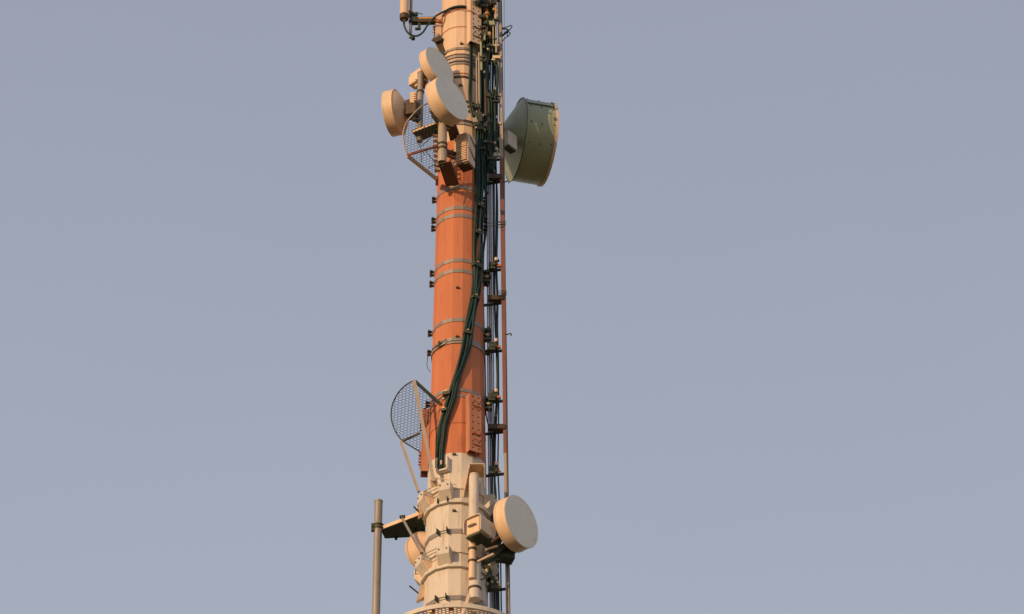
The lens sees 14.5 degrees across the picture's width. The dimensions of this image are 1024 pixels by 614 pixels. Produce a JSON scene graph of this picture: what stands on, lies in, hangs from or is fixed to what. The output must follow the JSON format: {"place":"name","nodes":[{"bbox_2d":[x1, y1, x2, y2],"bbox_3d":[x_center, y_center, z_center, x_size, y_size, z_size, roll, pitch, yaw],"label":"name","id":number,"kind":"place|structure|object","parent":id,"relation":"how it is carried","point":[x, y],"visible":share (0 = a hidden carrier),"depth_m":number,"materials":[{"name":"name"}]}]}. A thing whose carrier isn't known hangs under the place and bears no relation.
{"place":"outdoors","nodes":[
{"label":"outdoors","id":0,"kind":"place"},
{"bbox_2d":[0,0,1023,613],"label":"sky","id":1,"kind":"structure","parent":0,"point":[765,273],"materials":[{"name":"blue"}]},
{"label":"ground","id":2,"kind":"structure","parent":0,"visible":0},
{"bbox_2d":[413,0,498,613],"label":"radio mast","id":3,"kind":"object","parent":2,"relation":"on","point":[441,572],"visible":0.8,"depth_m":67.35,"materials":[{"name":"orange metal"}]},
{"bbox_2d":[382,512,424,539],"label":"bracket arm","id":4,"kind":"object","parent":3,"relation":"attached to","point":[396,529],"visible":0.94,"depth_m":66.30},
{"bbox_2d":[371,499,383,613],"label":"mount pole","id":5,"kind":"object","parent":4,"relation":"attached to","point":[377,526],"visible":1,"depth_m":66.01,"materials":[{"name":"grey metal"}]},
{"bbox_2d":[399,515,423,554],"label":"angle brace","id":6,"kind":"object","parent":3,"relation":"attached to","point":[402,517],"visible":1,"depth_m":65.65,"materials":[{"name":"metal"}]},
{"bbox_2d":[405,532,425,566],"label":"drum antenna","id":7,"kind":"object","parent":3,"relation":"attached to","point":[412,552],"visible":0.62,"depth_m":65.66,"materials":[{"name":"pink paint"}]},
{"bbox_2d":[409,584,424,602],"bbox_3d":[-1.521,4.619,64.990,0.361,0.338,0.118,17,-39,-22],"label":"cleat","id":8,"kind":"object","parent":3,"relation":"attached to","point":[420,596],"visible":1,"depth_m":64.96,"materials":[{"name":"brown metal"}]},
{"bbox_2d":[413,506,423,518],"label":"cleat","id":9,"kind":"object","parent":3,"relation":"attached to","point":[420,513],"visible":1,"depth_m":65.87,"materials":[{"name":"brown metal"}]},
{"bbox_2d":[390,380,449,492],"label":"wire antenna","id":10,"kind":"object","parent":3,"relation":"attached to","point":[433,479],"visible":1,"depth_m":66.78,"materials":[{"name":"metal"}]},
{"bbox_2d":[418,409,429,477],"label":"mounting rail","id":11,"kind":"object","parent":3,"relation":"attached to","point":[422,455],"visible":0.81,"depth_m":66.63,"materials":[{"name":"metal"}]},
{"bbox_2d":[412,17,440,29],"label":"bracket arm","id":12,"kind":"object","parent":3,"relation":"attached to","point":[419,21],"visible":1,"depth_m":72.04},
{"bbox_2d":[409,0,414,40],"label":"mount pole","id":13,"kind":"object","parent":12,"relation":"attached to","point":[410,22],"visible":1,"depth_m":72.03,"materials":[{"name":"grey metal"}]},
{"bbox_2d":[400,0,422,21],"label":"rod antenna","id":14,"kind":"object","parent":13,"relation":"attached to","point":[406,13],"visible":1,"depth_m":72.08,"materials":[{"name":"pink paint"}]},
{"bbox_2d":[403,5,465,36],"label":"cable","id":15,"kind":"object","parent":3,"relation":"attached to","point":[428,24],"visible":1,"depth_m":71.89,"materials":[{"name":"black rubber"}]},
{"bbox_2d":[432,12,441,35],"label":"mounting rail","id":16,"kind":"object","parent":3,"relation":"attached to","point":[437,27],"visible":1,"depth_m":71.99,"materials":[{"name":"white metal"}]},
{"bbox_2d":[431,33,446,57],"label":"strut","id":17,"kind":"object","parent":3,"relation":"attached to","point":[437,40],"visible":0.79,"depth_m":71.67,"materials":[{"name":"brown metal"}]},
{"bbox_2d":[432,338,456,351],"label":"wire clamp","id":18,"kind":"object","parent":3,"relation":"attached to","point":[439,344],"visible":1,"depth_m":67.57,"materials":[{"name":"metal"}]},
{"bbox_2d":[438,159,458,186],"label":"bracket arm","id":19,"kind":"object","parent":3,"relation":"attached to","point":[450,178],"visible":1,"depth_m":69.12},
{"bbox_2d":[437,122,447,162],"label":"mount pole","id":20,"kind":"object","parent":19,"relation":"attached to","point":[442,144],"visible":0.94,"depth_m":69.11,"materials":[{"name":"brown metal"}]},
{"bbox_2d":[402,102,439,185],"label":"wire antenna","id":21,"kind":"object","parent":20,"relation":"attached to","point":[422,167],"visible":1,"depth_m":69.19,"materials":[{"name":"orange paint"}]},
{"bbox_2d":[412,122,437,139],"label":"bracket arm","id":22,"kind":"object","parent":20,"relation":"attached to","point":[425,129],"visible":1,"depth_m":69.71},
{"bbox_2d":[416,71,423,143],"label":"mount pole","id":23,"kind":"object","parent":22,"relation":"attached to","point":[420,87],"visible":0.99,"depth_m":70.32,"materials":[{"name":"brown metal"}]},
{"bbox_2d":[381,89,420,136],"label":"drum antenna","id":24,"kind":"object","parent":23,"relation":"attached to","point":[398,110],"visible":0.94,"depth_m":69.91,"materials":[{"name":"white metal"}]},
{"bbox_2d":[409,47,453,89],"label":"drum antenna","id":25,"kind":"object","parent":23,"relation":"attached to","point":[434,63],"visible":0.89,"depth_m":70.56,"materials":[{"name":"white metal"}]},
{"bbox_2d":[425,76,467,131],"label":"drum antenna","id":26,"kind":"object","parent":20,"relation":"attached to","point":[447,103],"visible":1,"depth_m":69.30,"materials":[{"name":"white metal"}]},
{"bbox_2d":[448,125,458,140],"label":"bracket arm","id":27,"kind":"object","parent":20,"relation":"attached to","point":[453,132],"visible":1,"depth_m":69.62},
{"bbox_2d":[447,132,474,172],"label":"finned radio","id":28,"kind":"object","parent":20,"relation":"attached to","point":[463,154],"visible":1,"depth_m":69.42,"materials":[{"name":"pink paint"}]},
{"bbox_2d":[404,594,505,613],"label":"platform","id":29,"kind":"structure","parent":3,"relation":"attached to","point":[473,608],"depth_m":63.71,"materials":[{"name":"white paint"}]},
{"bbox_2d":[439,9,476,21],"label":"cable","id":30,"kind":"object","parent":3,"relation":"attached to","point":[456,9],"visible":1,"depth_m":71.91,"materials":[{"name":"orange paint"}]},
{"bbox_2d":[435,8,488,467],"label":"cable bundle","id":31,"kind":"object","parent":3,"relation":"attached to","point":[450,394],"visible":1,"depth_m":68.45,"materials":[{"name":"rubber"}]},
{"bbox_2d":[466,393,481,456],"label":"mounting rail","id":32,"kind":"object","parent":3,"relation":"attached to","point":[473,425],"visible":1,"depth_m":66.44,"materials":[{"name":"metal"}]},
{"bbox_2d":[467,0,481,48],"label":"mounting rail","id":33,"kind":"object","parent":3,"relation":"attached to","point":[474,33],"visible":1,"depth_m":71.63,"materials":[{"name":"white metal"}]},
{"bbox_2d":[463,463,485,503],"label":"hood bracket","id":34,"kind":"object","parent":3,"relation":"attached to","point":[479,468],"visible":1,"depth_m":65.70,"materials":[{"name":"beige metal"}]},
{"bbox_2d":[469,472,478,516],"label":"mount pole","id":35,"kind":"object","parent":34,"relation":"attached to","point":[473,493],"visible":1,"depth_m":65.40,"materials":[{"name":"white metal"}]},
{"bbox_2d":[468,562,481,602],"bbox_3d":[-0.596,4.404,64.599,0.214,0.689,0.214,0,-36,0],"label":"mount pole","id":36,"kind":"object","parent":3,"relation":"attached to","point":[474,588],"visible":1,"depth_m":64.45,"materials":[{"name":"white metal"}]},
{"bbox_2d":[468,541,476,579],"bbox_3d":[-0.639,3.939,64.825,0.140,1.038,0.140,0,-36,0],"label":"mount pole","id":37,"kind":"object","parent":36,"relation":"attached to","point":[472,550],"visible":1,"depth_m":64.67,"materials":[{"name":"brown metal"}]},
{"bbox_2d":[463,513,494,547],"bbox_3d":[-0.515,3.624,64.959,0.362,0.394,0.523,-24,-42,29],"label":"radio unit","id":38,"kind":"object","parent":37,"relation":"attached to","point":[478,529],"visible":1,"depth_m":64.84,"materials":[{"name":"white paint"}]},
{"bbox_2d":[481,574,485,600],"bbox_3d":[-0.459,4.512,64.911,0.092,0.733,0.420,-4,-36,6],"label":"side plate","id":39,"kind":"object","parent":3,"relation":"attached to","point":[483,590],"visible":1,"depth_m":64.80,"materials":[{"name":"white paint"}]},
{"bbox_2d":[472,0,500,160],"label":"equipment cluster","id":40,"kind":"object","parent":3,"relation":"attached to","point":[478,114],"visible":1,"depth_m":71.24,"materials":[{"name":"metal"}]},
{"bbox_2d":[484,326,490,342],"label":"bolt cluster","id":41,"kind":"object","parent":3,"relation":"attached to","point":[487,335],"visible":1,"depth_m":68.00,"materials":[{"name":"metal"}]},
{"bbox_2d":[484,268,490,284],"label":"bolt cluster","id":42,"kind":"object","parent":3,"relation":"attached to","point":[487,276],"visible":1,"depth_m":68.71,"materials":[{"name":"metal"}]},
{"bbox_2d":[485,396,491,411],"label":"bolt cluster","id":43,"kind":"object","parent":3,"relation":"attached to","point":[488,406],"visible":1,"depth_m":67.15,"materials":[{"name":"metal"}]},
{"bbox_2d":[479,2,498,204],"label":"cable bundle","id":44,"kind":"object","parent":3,"relation":"attached to","point":[491,119],"visible":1,"depth_m":70.80,"materials":[{"name":"rubber"}]},
{"bbox_2d":[483,563,498,591],"bbox_3d":[-0.372,4.324,65.057,0.321,0.570,0.152,0,-36,0],"label":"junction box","id":45,"kind":"object","parent":3,"relation":"attached to","point":[493,587],"visible":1,"depth_m":64.94,"materials":[{"name":"metal"}]},
{"bbox_2d":[487,62,495,613],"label":"conduit run","id":46,"kind":"object","parent":3,"relation":"attached to","point":[490,389],"visible":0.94,"depth_m":68.35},
{"bbox_2d":[483,62,501,611],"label":"cable bundle","id":47,"kind":"object","parent":3,"relation":"attached to","point":[496,311],"visible":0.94,"depth_m":68.09,"materials":[{"name":"black rubber"}]},
{"bbox_2d":[484,295,502,306],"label":"ladder clamp","id":48,"kind":"object","parent":3,"relation":"attached to","point":[492,299],"visible":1,"depth_m":68.44,"materials":[{"name":"brown metal"}]},
{"bbox_2d":[485,338,501,353],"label":"ladder clamp","id":49,"kind":"object","parent":3,"relation":"attached to","point":[494,347],"visible":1,"depth_m":67.82,"materials":[{"name":"metal"}]},
{"bbox_2d":[488,257,500,272],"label":"ladder clamp","id":50,"kind":"object","parent":3,"relation":"attached to","point":[492,265],"visible":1,"depth_m":68.82,"materials":[{"name":"metal"}]},
{"bbox_2d":[488,147,500,161],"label":"ladder clamp","id":51,"kind":"object","parent":3,"relation":"attached to","point":[496,149],"visible":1,"depth_m":70.25,"materials":[{"name":"metal"}]},
{"bbox_2d":[486,461,503,477],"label":"ladder clamp","id":52,"kind":"object","parent":3,"relation":"attached to","point":[494,470],"visible":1,"depth_m":66.35,"materials":[{"name":"metal"}]},
{"bbox_2d":[488,174,501,184],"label":"ladder clamp","id":53,"kind":"object","parent":3,"relation":"attached to","point":[495,177],"visible":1,"depth_m":69.96,"materials":[{"name":"brown metal"}]},
{"bbox_2d":[489,87,500,99],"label":"ladder clamp","id":54,"kind":"object","parent":3,"relation":"attached to","point":[492,92],"visible":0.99,"depth_m":71.02,"materials":[{"name":"metal"}]},
{"bbox_2d":[486,424,504,435],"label":"ladder clamp","id":55,"kind":"object","parent":3,"relation":"attached to","point":[497,428],"visible":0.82,"depth_m":66.86,"materials":[{"name":"brown metal"}]},
{"bbox_2d":[488,388,502,403],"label":"ladder clamp","id":56,"kind":"object","parent":3,"relation":"attached to","point":[493,396],"visible":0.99,"depth_m":67.22,"materials":[{"name":"metal"}]},
{"bbox_2d":[488,576,505,592],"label":"ladder clamp","id":57,"kind":"object","parent":3,"relation":"attached to","point":[499,585],"visible":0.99,"depth_m":65.06,"materials":[{"name":"metal"}]},
{"bbox_2d":[498,0,509,613],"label":"climbing ladder","id":58,"kind":"object","parent":3,"relation":"attached to","point":[503,266],"visible":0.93,"depth_m":68.80,"materials":[{"name":"brown metal"}]},
{"bbox_2d":[487,221,506,227],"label":"cable ties","id":59,"kind":"object","parent":58,"relation":"attached to","point":[504,222],"visible":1,"depth_m":69.31,"materials":[{"name":"metal"}]},
{"bbox_2d":[504,88,507,610],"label":"safety wire","id":60,"kind":"object","parent":58,"relation":"attached to","point":[505,317],"visible":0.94,"depth_m":68.42,"materials":[{"name":"grey metal"}]},
{"bbox_2d":[476,495,537,565],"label":"drum antenna","id":61,"kind":"object","parent":3,"relation":"attached to","point":[515,523],"visible":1,"depth_m":65.07,"materials":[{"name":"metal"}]},
{"bbox_2d":[497,97,558,186],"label":"drum antenna","id":62,"kind":"object","parent":3,"relation":"attached to","point":[531,131],"visible":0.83,"depth_m":71.81,"materials":[{"name":"green paint"}]}
]}

